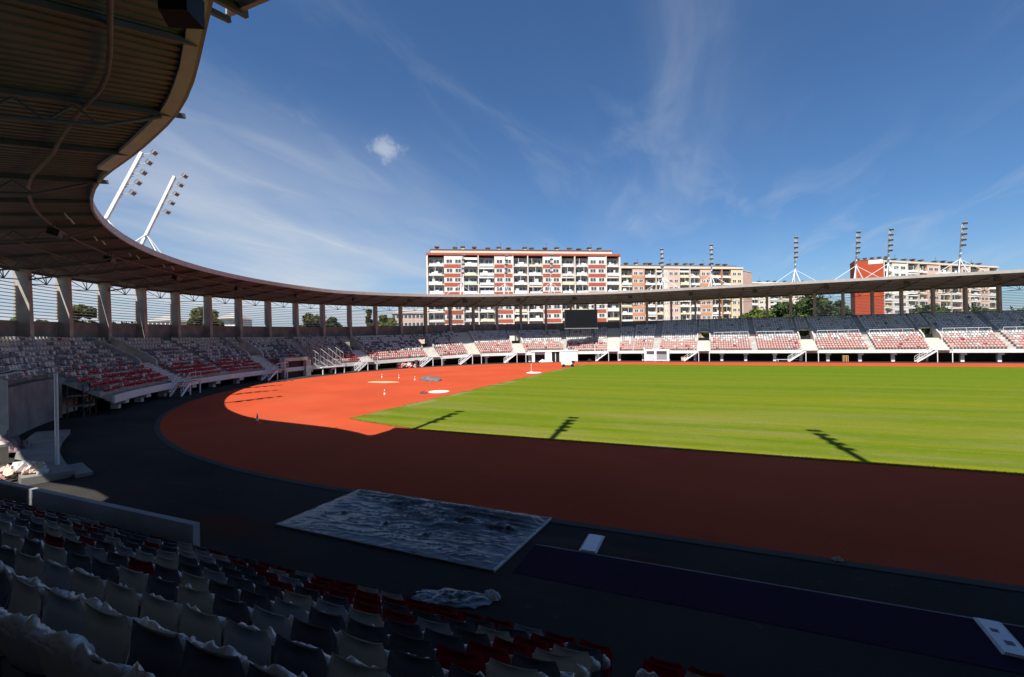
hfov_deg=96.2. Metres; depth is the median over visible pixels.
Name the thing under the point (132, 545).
stadium seat
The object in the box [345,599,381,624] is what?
stadium seat
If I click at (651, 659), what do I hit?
stadium seat
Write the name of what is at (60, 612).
stadium seat
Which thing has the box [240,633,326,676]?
stadium seat
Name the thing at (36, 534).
stadium seat
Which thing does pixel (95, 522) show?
stadium seat
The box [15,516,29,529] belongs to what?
stadium seat
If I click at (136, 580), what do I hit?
stadium seat
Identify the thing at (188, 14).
loudspeaker
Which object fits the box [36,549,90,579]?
stadium seat
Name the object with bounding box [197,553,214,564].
stadium seat
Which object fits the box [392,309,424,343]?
building
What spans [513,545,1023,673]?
runway
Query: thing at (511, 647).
stadium seat
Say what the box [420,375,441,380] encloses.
tarpaulin heap
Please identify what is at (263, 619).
stadium seat
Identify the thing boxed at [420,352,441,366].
steel staircase
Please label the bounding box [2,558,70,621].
stadium seat
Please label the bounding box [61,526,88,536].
stadium seat
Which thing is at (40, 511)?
stadium seat
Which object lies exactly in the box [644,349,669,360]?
portal frame
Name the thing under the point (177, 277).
loudspeaker
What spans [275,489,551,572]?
tarpaulin
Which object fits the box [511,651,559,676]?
stadium seat
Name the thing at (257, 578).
stadium seat
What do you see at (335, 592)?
stadium seat
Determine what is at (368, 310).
tree
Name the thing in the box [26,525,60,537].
stadium seat
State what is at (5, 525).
stadium seat
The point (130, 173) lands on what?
floodlight mast
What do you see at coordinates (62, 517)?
stadium seat
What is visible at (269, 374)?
steel staircase
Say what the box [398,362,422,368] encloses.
packing heap
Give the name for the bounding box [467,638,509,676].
stadium seat
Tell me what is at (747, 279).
pink apartment block
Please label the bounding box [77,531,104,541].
stadium seat
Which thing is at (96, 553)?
stadium seat
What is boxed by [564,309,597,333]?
scoreboard
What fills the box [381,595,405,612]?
stadium seat
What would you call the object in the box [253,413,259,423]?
traffic cone
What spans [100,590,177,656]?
stadium seat
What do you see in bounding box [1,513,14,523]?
stadium seat
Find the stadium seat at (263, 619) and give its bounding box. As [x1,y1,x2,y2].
[222,604,289,664]
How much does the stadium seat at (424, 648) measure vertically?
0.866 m
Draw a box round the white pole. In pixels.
[53,372,59,464]
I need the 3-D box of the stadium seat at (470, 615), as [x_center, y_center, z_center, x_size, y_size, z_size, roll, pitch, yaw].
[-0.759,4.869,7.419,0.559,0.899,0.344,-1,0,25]
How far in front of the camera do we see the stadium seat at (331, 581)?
8.77 m
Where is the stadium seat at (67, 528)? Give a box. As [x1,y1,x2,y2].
[60,522,73,533]
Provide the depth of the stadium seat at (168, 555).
7.67 m
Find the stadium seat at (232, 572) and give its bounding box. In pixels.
[202,565,242,578]
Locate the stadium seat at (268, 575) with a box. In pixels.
[243,568,278,582]
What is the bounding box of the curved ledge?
[15,429,92,484]
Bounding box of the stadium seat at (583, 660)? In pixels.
[552,644,590,676]
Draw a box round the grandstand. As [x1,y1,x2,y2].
[0,0,1023,439]
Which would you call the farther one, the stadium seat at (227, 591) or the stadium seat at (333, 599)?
the stadium seat at (333, 599)
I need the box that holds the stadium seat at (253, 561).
[229,556,257,564]
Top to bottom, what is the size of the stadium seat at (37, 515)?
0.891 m
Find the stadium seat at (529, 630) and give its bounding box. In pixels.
[514,623,543,638]
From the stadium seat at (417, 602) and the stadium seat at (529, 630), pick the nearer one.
the stadium seat at (529, 630)
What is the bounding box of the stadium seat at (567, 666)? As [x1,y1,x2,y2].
[533,647,576,676]
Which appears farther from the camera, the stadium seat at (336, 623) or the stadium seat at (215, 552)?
the stadium seat at (215, 552)
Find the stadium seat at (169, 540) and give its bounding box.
[162,537,176,545]
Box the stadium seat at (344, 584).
[336,580,356,592]
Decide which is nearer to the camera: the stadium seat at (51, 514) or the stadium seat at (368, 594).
the stadium seat at (368, 594)
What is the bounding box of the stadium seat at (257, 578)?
[226,571,267,585]
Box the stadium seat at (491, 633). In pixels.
[477,625,511,646]
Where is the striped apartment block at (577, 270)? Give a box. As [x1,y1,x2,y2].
[426,242,620,340]
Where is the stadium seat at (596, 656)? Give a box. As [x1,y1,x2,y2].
[566,641,602,676]
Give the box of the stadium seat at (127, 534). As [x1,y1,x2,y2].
[120,529,131,538]
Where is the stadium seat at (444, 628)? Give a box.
[416,616,451,638]
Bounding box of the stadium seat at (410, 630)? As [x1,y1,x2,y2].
[371,617,421,650]
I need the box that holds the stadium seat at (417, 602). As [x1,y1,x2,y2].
[405,596,428,606]
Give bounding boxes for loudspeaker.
[46,220,62,238]
[103,252,115,263]
[158,0,204,28]
[171,271,181,280]
[234,285,241,290]
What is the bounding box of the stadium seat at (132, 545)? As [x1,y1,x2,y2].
[114,539,138,552]
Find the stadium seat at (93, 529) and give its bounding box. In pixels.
[73,524,97,533]
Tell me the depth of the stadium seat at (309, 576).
8.96 m
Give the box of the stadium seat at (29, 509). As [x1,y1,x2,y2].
[11,506,34,513]
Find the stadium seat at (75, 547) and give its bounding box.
[40,537,84,555]
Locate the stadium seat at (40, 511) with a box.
[36,509,44,515]
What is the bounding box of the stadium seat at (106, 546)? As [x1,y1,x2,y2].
[85,538,113,552]
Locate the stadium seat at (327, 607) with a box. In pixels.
[305,597,346,624]
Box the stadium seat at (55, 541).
[22,532,64,559]
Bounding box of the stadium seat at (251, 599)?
[239,587,270,625]
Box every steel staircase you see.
[169,371,200,396]
[261,362,287,380]
[354,356,377,370]
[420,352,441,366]
[459,350,481,364]
[504,348,525,362]
[595,347,617,360]
[684,346,709,360]
[788,345,818,361]
[914,344,952,361]
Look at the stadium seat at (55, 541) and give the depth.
6.71 m
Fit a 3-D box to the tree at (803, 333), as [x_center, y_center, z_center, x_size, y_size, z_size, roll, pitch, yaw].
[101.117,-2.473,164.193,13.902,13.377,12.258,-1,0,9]
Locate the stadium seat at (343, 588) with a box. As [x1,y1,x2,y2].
[327,583,354,598]
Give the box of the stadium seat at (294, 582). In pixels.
[280,574,301,587]
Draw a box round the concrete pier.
[0,441,12,467]
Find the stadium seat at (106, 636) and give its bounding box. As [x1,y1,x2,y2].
[20,602,130,676]
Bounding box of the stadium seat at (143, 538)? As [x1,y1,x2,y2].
[127,533,146,542]
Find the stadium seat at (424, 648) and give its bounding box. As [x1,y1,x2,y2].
[385,630,434,672]
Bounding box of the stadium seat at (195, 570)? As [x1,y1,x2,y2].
[178,561,201,578]
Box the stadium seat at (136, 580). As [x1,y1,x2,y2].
[89,564,145,601]
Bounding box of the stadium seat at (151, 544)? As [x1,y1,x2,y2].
[139,540,159,550]
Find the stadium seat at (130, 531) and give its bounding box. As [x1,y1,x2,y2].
[119,528,135,536]
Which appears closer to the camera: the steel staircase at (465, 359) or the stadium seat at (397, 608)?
the stadium seat at (397, 608)
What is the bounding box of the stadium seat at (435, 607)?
[430,602,454,613]
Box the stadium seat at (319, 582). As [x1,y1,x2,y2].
[301,577,330,591]
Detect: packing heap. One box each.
[0,460,48,479]
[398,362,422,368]
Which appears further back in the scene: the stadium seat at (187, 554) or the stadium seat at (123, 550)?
the stadium seat at (187, 554)
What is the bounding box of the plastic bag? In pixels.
[484,589,500,600]
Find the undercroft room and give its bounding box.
[62,384,96,413]
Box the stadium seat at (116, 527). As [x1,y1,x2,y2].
[105,525,123,532]
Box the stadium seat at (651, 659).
[648,656,684,676]
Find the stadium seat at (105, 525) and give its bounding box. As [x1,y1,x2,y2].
[100,522,110,529]
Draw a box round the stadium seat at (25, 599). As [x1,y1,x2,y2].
[0,573,40,676]
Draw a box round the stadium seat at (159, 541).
[146,537,161,546]
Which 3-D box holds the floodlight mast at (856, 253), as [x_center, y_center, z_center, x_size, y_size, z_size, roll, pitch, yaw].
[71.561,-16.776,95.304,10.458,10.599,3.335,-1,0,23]
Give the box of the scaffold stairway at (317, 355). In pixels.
[292,334,345,374]
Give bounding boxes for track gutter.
[154,362,1023,591]
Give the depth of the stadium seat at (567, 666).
5.02 m
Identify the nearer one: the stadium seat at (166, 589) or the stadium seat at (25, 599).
the stadium seat at (25, 599)
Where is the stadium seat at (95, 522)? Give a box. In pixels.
[88,519,99,526]
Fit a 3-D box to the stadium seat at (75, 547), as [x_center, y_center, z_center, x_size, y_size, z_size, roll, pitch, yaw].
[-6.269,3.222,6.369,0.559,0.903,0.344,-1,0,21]
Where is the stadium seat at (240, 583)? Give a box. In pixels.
[207,574,253,591]
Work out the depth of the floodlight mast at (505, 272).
114.07 m
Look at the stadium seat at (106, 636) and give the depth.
2.81 m
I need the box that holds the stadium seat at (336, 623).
[288,606,345,638]
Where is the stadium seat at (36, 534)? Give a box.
[2,527,44,552]
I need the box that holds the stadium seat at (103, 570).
[69,557,117,591]
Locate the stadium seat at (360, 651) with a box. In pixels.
[322,630,386,676]
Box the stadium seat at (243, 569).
[220,563,255,575]
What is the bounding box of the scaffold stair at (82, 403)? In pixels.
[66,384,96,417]
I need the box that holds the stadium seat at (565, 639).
[545,631,576,647]
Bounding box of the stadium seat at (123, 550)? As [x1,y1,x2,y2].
[106,543,133,561]
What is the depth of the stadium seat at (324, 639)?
3.92 m
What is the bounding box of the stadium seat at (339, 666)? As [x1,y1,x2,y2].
[298,652,387,676]
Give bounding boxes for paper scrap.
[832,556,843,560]
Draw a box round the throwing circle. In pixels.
[429,390,448,392]
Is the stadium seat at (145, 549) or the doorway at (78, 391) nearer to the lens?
the stadium seat at (145, 549)
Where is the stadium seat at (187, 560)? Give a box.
[178,553,197,564]
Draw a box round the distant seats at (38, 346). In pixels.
[0,310,1023,391]
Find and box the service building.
[531,350,577,361]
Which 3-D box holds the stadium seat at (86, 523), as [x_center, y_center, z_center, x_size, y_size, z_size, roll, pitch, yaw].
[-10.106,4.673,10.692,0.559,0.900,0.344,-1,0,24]
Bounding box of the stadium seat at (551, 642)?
[530,632,564,652]
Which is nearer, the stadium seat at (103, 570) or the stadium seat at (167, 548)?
the stadium seat at (103, 570)
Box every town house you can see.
[148,316,186,324]
[218,313,252,325]
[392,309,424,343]
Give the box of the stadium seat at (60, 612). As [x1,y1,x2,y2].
[0,587,83,676]
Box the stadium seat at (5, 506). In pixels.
[1,503,10,511]
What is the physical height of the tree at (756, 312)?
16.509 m
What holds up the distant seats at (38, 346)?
on the grandstand
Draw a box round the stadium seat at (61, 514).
[45,511,65,516]
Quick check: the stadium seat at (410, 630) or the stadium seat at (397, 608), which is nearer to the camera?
the stadium seat at (410, 630)
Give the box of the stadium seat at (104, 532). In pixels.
[89,528,112,537]
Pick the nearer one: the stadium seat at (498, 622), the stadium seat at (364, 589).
the stadium seat at (498, 622)
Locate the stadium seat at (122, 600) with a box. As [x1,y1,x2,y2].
[64,578,137,617]
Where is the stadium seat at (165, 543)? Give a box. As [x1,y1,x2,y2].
[163,540,176,548]
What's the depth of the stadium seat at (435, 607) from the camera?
7.78 m
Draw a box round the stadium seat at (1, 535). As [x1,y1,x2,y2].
[0,528,2,545]
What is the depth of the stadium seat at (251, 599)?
5.10 m
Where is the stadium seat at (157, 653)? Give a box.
[70,619,183,676]
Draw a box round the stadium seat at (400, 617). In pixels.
[383,607,415,626]
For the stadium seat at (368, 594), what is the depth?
7.60 m
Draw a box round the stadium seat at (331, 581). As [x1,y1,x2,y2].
[308,575,334,587]
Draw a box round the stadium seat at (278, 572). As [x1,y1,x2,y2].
[256,566,286,578]
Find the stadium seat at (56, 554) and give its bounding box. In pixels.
[14,542,66,582]
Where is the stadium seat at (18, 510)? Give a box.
[11,506,21,512]
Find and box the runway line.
[535,544,1023,626]
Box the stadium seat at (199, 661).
[122,640,245,676]
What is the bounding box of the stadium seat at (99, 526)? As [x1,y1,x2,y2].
[83,523,104,529]
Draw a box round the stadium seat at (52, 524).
[29,519,58,527]
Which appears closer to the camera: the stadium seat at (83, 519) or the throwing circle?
the stadium seat at (83, 519)
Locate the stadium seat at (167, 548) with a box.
[157,544,177,555]
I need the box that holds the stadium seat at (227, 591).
[185,578,238,614]
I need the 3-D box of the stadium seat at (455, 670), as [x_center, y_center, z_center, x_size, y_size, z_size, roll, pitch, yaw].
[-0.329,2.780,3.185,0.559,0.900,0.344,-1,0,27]
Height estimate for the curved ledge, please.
0.338 m
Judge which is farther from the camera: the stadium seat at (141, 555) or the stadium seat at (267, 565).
the stadium seat at (267, 565)
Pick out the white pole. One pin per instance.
(56, 418)
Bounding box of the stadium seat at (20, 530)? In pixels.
[11,522,27,538]
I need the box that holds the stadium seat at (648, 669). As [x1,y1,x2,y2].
[635,660,682,676]
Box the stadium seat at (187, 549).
[178,544,192,554]
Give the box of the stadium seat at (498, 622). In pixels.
[485,616,512,629]
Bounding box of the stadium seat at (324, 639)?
[266,617,336,664]
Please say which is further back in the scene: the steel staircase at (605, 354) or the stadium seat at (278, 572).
the steel staircase at (605, 354)
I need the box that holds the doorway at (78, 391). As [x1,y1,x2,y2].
[77,389,82,408]
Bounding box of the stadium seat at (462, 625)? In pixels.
[443,616,475,635]
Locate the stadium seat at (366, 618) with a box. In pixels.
[346,607,382,632]
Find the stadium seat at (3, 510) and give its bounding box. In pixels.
[0,508,6,514]
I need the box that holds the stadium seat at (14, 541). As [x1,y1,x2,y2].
[2,530,21,552]
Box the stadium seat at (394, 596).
[380,591,403,603]
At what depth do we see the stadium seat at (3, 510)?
9.86 m
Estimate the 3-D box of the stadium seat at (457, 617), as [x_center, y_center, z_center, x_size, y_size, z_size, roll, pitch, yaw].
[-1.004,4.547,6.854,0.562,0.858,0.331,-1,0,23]
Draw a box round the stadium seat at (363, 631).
[333,618,387,654]
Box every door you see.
[647,351,653,360]
[657,351,666,360]
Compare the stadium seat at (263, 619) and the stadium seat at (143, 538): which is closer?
the stadium seat at (263, 619)
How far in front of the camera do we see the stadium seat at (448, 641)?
4.88 m
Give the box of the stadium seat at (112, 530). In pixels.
[106,526,118,534]
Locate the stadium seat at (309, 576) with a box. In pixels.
[286,569,313,581]
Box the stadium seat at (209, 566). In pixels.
[199,559,219,571]
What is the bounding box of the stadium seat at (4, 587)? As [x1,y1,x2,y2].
[0,570,8,609]
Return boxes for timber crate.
[842,355,848,361]
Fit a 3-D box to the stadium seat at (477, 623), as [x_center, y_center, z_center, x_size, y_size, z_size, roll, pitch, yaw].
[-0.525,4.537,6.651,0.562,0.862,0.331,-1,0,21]
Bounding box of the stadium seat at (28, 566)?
[0,550,42,609]
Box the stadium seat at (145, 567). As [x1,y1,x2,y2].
[116,556,153,583]
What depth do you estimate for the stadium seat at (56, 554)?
5.55 m
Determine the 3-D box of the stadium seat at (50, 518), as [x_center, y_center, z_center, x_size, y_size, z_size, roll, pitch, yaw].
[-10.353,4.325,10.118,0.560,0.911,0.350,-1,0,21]
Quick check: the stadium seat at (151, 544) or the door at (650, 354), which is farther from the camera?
the door at (650, 354)
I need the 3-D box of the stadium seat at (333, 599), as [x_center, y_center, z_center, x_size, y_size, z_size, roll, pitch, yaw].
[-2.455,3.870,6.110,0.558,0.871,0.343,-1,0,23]
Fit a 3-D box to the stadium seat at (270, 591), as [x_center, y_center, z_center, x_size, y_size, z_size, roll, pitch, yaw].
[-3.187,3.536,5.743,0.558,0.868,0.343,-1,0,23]
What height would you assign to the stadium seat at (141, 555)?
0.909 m
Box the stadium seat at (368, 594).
[353,589,380,603]
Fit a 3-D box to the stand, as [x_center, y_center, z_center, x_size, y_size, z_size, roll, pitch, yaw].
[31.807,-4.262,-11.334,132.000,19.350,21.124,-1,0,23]
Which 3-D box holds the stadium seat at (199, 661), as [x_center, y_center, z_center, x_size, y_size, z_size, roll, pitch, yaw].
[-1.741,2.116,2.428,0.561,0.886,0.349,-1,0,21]
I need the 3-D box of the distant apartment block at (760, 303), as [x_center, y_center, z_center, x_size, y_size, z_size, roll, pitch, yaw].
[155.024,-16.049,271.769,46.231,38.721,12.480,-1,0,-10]
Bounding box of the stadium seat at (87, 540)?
[79,533,94,546]
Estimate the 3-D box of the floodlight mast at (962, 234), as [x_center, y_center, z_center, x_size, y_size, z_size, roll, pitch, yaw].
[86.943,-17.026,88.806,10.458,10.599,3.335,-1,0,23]
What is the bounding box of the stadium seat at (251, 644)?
[181,617,270,666]
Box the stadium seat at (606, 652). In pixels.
[579,638,611,676]
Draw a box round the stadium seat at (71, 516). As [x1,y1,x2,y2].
[57,514,76,519]
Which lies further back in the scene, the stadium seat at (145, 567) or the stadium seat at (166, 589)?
the stadium seat at (145, 567)
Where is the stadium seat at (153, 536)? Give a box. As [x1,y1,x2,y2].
[150,534,162,541]
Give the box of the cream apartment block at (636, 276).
[620,262,743,337]
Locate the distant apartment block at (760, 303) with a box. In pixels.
[752,278,812,310]
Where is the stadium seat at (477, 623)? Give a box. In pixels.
[465,616,495,632]
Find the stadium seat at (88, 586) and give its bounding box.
[30,567,103,612]
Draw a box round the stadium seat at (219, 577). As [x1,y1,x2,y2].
[180,567,226,583]
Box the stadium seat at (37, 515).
[18,511,44,519]
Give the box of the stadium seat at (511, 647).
[493,635,532,664]
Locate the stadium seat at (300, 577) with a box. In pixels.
[278,571,308,584]
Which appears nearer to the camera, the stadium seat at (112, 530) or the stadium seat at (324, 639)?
the stadium seat at (324, 639)
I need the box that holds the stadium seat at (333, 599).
[313,591,350,611]
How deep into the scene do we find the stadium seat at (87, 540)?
7.51 m
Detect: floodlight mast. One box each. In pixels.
[104,149,158,258]
[136,173,188,269]
[449,254,473,298]
[491,255,518,297]
[537,254,565,292]
[647,248,678,292]
[695,244,728,289]
[777,236,815,281]
[836,231,877,282]
[866,228,909,280]
[936,221,984,276]
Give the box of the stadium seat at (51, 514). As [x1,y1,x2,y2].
[46,511,55,516]
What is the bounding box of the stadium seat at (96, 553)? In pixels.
[66,543,105,561]
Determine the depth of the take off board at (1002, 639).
8.62 m
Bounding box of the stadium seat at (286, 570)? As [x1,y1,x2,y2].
[267,565,294,574]
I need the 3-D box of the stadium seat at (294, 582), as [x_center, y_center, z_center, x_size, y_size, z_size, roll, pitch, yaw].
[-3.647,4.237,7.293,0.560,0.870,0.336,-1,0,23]
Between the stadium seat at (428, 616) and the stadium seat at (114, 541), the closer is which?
the stadium seat at (428, 616)
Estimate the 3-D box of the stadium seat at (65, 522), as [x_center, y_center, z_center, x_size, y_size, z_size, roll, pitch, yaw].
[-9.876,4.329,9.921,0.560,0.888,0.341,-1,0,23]
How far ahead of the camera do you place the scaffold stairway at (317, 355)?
83.80 m
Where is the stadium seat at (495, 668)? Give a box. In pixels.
[477,658,539,676]
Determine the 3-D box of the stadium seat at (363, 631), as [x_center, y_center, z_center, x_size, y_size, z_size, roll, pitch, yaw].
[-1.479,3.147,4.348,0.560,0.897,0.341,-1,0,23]
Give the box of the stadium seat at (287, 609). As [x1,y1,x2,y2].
[249,596,306,640]
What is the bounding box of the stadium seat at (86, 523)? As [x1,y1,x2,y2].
[72,520,91,526]
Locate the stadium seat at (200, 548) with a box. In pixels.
[193,544,206,551]
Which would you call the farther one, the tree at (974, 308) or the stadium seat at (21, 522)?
the tree at (974, 308)
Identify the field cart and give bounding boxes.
[561,360,574,366]
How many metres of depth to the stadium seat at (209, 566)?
7.27 m
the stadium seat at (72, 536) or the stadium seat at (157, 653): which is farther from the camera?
the stadium seat at (72, 536)
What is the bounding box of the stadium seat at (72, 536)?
[45,528,76,541]
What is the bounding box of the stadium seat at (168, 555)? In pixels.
[154,549,177,564]
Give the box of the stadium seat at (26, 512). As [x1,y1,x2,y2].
[22,508,33,516]
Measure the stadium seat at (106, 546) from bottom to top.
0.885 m
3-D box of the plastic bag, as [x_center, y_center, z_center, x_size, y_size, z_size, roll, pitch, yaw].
[-0.441,5.744,10.378,0.281,0.140,0.494,-1,0,-41]
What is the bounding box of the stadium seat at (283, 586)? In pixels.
[254,578,293,592]
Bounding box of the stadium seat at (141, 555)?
[114,548,154,564]
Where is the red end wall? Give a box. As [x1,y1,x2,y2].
[850,256,886,314]
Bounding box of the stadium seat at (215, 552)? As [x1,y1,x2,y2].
[208,548,222,555]
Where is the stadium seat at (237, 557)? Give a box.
[223,552,239,560]
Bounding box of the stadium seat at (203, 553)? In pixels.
[194,548,210,558]
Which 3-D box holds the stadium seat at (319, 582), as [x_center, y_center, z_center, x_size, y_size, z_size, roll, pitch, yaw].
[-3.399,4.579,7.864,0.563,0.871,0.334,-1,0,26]
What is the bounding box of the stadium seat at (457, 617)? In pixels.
[436,609,463,622]
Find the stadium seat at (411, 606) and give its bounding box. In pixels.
[408,602,434,613]
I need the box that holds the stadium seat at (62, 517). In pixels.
[57,514,67,519]
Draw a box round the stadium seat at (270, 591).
[238,581,282,600]
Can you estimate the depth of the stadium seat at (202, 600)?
4.53 m
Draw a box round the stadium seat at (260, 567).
[235,562,266,571]
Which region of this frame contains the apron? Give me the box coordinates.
[4,359,1023,676]
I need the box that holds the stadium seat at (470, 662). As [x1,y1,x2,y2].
[425,643,485,676]
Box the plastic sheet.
[412,588,492,607]
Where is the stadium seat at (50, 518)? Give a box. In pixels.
[31,515,57,522]
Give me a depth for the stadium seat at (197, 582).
5.50 m
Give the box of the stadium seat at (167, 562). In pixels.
[153,554,177,569]
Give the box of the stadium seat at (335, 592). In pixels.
[321,587,352,604]
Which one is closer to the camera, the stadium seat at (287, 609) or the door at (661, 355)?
the stadium seat at (287, 609)
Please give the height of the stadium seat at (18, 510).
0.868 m
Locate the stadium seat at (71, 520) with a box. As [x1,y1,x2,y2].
[69,517,79,524]
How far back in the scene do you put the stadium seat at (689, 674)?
5.66 m
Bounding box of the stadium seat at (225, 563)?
[216,558,234,568]
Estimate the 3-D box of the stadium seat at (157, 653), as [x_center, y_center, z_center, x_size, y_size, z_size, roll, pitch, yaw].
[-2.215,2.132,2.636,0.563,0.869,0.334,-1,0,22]
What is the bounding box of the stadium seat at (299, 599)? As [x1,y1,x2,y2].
[270,589,313,612]
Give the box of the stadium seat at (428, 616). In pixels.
[412,608,441,622]
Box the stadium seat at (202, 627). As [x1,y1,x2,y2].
[140,602,221,646]
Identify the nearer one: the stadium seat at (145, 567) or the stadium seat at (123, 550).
the stadium seat at (145, 567)
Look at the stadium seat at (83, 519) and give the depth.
12.05 m
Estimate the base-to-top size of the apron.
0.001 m
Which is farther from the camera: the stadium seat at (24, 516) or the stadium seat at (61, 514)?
the stadium seat at (61, 514)
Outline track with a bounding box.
[160,362,1023,585]
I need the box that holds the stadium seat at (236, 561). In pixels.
[230,557,246,566]
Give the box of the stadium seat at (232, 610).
[179,593,249,646]
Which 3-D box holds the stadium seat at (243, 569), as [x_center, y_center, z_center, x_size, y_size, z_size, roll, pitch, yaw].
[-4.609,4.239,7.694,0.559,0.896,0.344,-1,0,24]
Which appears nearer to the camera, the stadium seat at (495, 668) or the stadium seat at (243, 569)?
the stadium seat at (495, 668)
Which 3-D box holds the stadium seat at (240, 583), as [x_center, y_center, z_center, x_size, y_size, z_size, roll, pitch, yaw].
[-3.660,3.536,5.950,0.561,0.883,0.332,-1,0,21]
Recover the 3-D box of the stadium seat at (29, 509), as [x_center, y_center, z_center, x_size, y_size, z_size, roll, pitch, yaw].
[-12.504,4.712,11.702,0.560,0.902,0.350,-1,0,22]
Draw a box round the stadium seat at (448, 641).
[423,627,463,655]
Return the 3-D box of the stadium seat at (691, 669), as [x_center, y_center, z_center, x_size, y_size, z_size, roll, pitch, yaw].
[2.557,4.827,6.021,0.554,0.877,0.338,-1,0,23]
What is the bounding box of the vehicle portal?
[280,357,310,377]
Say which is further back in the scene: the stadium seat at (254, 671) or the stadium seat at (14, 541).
the stadium seat at (14, 541)
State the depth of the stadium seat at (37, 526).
8.11 m
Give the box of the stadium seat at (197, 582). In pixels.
[157,570,207,589]
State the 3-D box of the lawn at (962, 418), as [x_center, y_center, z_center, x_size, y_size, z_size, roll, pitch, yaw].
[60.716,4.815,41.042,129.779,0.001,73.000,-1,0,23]
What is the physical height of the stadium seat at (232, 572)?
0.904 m
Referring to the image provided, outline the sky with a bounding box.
[0,0,1023,326]
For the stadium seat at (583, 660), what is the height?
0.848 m
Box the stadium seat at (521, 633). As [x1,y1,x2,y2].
[497,624,528,641]
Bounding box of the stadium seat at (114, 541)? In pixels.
[94,535,121,547]
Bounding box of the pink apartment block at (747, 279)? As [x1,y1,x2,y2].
[743,270,751,313]
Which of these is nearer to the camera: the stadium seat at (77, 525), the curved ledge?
the stadium seat at (77, 525)
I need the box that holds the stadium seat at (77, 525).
[58,521,82,530]
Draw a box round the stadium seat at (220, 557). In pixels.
[211,553,228,563]
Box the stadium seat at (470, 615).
[457,609,482,621]
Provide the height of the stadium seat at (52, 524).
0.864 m
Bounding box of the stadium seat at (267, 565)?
[247,560,275,570]
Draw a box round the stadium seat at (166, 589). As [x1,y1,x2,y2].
[119,573,177,617]
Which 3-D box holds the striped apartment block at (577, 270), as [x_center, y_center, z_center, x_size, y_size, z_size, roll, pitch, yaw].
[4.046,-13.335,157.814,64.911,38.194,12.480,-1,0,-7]
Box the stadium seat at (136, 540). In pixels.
[122,536,143,546]
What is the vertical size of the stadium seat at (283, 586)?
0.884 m
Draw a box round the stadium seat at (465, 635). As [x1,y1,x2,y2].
[453,625,490,651]
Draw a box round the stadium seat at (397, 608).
[382,600,410,620]
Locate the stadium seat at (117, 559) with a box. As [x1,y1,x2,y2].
[91,549,128,569]
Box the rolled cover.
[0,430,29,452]
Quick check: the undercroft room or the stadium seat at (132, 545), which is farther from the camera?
the undercroft room
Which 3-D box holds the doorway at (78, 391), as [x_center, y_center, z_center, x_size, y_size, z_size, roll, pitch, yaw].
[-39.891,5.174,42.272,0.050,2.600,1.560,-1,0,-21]
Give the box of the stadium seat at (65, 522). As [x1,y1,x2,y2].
[45,518,70,525]
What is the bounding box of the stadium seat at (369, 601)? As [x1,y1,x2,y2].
[351,593,380,610]
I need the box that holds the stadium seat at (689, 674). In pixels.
[685,671,703,676]
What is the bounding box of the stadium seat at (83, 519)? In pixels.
[78,516,86,523]
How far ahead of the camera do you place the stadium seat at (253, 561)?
9.59 m
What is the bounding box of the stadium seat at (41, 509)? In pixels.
[35,506,45,512]
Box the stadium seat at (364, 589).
[355,585,379,596]
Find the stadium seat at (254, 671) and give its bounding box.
[247,663,277,676]
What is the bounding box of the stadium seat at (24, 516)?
[19,512,31,521]
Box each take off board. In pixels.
[579,534,604,553]
[973,617,1023,659]
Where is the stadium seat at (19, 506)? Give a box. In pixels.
[15,503,24,510]
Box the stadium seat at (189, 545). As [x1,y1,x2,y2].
[177,541,192,550]
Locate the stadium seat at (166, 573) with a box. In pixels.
[144,562,179,591]
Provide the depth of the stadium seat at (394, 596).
8.17 m
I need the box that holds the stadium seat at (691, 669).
[687,666,724,676]
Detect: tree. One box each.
[73,304,97,322]
[186,306,224,325]
[299,313,326,326]
[326,316,345,326]
[365,308,373,325]
[378,315,396,325]
[699,317,723,337]
[738,307,775,317]
[769,302,793,316]
[783,314,809,335]
[785,295,840,315]
[821,300,853,315]
[913,304,953,333]
[959,304,1023,311]
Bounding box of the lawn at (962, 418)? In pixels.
[352,364,1023,474]
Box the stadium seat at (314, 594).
[281,584,320,602]
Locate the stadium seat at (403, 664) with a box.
[371,646,443,676]
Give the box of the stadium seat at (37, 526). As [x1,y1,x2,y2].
[10,520,43,530]
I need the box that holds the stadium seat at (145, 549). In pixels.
[124,543,157,557]
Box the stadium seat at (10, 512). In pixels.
[7,508,18,517]
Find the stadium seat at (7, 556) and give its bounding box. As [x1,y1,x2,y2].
[0,546,15,568]
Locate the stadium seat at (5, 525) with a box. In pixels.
[0,520,10,532]
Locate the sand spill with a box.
[369,381,395,382]
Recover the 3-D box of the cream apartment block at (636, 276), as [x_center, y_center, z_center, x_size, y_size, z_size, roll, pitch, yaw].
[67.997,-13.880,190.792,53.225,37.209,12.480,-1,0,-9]
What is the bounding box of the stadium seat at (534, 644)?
[513,634,549,653]
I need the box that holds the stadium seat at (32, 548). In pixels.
[3,535,42,558]
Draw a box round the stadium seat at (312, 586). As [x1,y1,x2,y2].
[293,580,326,596]
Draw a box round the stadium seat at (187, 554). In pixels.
[178,548,195,559]
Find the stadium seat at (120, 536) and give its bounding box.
[104,532,127,542]
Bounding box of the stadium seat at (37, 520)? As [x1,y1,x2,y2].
[14,516,45,526]
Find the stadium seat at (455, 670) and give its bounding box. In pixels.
[448,662,482,676]
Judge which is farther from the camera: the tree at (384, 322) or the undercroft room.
the tree at (384, 322)
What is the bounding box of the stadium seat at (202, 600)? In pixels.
[150,583,212,632]

